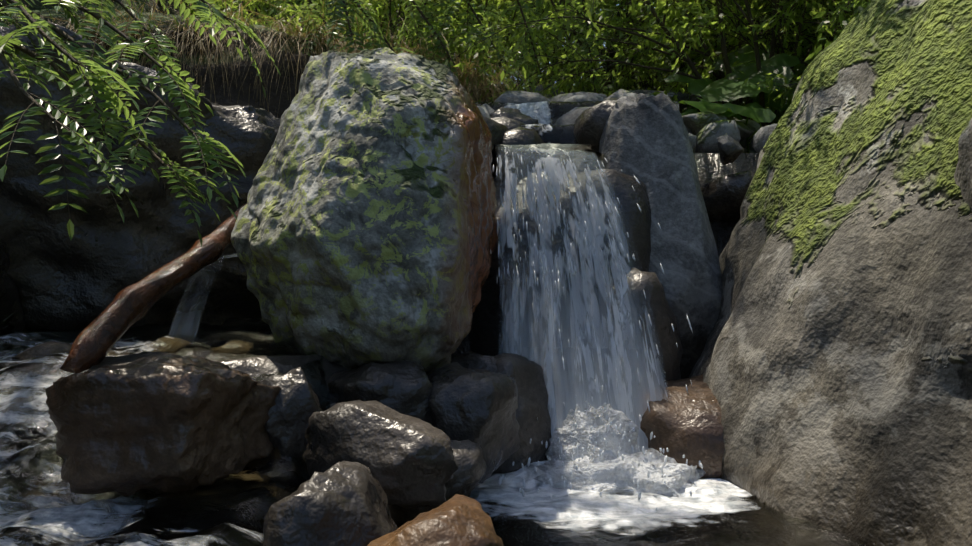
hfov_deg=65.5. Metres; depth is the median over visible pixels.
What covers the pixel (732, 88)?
butterbur leaves
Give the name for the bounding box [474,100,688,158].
water
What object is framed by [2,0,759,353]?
ground
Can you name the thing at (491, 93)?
grass
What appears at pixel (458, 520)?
orange rock
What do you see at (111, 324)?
fallen log
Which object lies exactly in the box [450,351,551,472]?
rock
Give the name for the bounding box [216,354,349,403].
rock
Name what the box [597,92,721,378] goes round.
medium rock
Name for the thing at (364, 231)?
rock
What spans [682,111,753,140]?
rock
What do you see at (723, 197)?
loose rock
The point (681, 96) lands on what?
rock
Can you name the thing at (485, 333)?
lip rock
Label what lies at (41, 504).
water
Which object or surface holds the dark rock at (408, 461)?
on the water at (41, 504)
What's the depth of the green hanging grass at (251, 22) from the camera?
4.69 m
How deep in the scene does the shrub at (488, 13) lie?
4.85 m
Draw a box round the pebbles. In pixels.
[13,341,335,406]
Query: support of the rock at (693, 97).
on the loose rock at (723, 197)
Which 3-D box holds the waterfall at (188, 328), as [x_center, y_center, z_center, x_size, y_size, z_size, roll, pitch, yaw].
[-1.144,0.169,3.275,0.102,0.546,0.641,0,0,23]
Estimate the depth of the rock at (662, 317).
3.21 m
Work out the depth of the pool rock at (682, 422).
2.87 m
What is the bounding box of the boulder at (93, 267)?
[0,19,280,330]
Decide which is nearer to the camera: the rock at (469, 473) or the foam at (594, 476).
the rock at (469, 473)
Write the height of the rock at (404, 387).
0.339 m
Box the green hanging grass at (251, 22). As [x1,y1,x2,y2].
[0,0,537,101]
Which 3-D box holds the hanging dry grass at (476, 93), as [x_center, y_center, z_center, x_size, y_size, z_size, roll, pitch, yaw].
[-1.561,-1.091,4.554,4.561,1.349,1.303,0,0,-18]
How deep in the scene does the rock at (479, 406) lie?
2.49 m
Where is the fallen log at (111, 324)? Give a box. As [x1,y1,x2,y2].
[60,203,247,373]
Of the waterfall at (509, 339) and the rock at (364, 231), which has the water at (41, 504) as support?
the waterfall at (509, 339)
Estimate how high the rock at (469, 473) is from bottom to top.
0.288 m
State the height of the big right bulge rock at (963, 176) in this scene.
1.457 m
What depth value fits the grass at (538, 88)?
6.95 m
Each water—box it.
[0,321,865,545]
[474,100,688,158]
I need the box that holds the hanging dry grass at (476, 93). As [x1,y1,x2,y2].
[0,0,561,116]
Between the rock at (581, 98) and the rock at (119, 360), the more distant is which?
the rock at (581, 98)
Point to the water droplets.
(601, 456)
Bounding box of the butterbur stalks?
[686,66,800,152]
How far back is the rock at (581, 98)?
4.79 m
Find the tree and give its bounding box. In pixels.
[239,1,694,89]
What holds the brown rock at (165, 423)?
on the water at (41, 504)
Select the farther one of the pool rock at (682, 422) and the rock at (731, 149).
the rock at (731, 149)
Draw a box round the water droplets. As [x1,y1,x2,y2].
[490,156,702,510]
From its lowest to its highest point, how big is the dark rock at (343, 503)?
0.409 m
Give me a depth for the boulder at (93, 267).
3.39 m
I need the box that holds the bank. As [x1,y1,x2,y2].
[0,5,341,118]
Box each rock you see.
[45,353,280,496]
[89,351,172,369]
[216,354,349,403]
[231,47,498,375]
[257,367,321,460]
[263,461,397,545]
[302,400,457,508]
[327,360,432,424]
[367,494,503,545]
[388,440,486,525]
[429,362,519,482]
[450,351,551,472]
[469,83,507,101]
[469,167,651,355]
[477,89,776,222]
[490,107,538,124]
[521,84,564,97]
[564,94,603,101]
[569,267,682,380]
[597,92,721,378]
[627,90,690,109]
[640,375,724,477]
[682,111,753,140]
[687,94,702,106]
[688,0,971,545]
[717,133,743,165]
[954,115,971,210]
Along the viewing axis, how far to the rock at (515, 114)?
4.21 m
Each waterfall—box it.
[169,254,237,335]
[496,146,649,370]
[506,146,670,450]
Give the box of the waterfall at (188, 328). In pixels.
[169,254,237,335]
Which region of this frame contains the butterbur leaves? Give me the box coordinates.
[664,42,811,122]
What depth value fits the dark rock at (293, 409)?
2.23 m
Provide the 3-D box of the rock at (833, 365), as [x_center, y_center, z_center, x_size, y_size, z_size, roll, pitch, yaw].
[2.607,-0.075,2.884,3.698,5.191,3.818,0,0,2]
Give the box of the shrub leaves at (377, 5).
[181,0,866,146]
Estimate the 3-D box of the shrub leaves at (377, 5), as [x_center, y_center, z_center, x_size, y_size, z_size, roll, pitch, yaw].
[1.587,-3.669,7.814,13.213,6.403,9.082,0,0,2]
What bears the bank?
on the ground at (710, 166)
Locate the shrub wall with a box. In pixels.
[150,0,810,93]

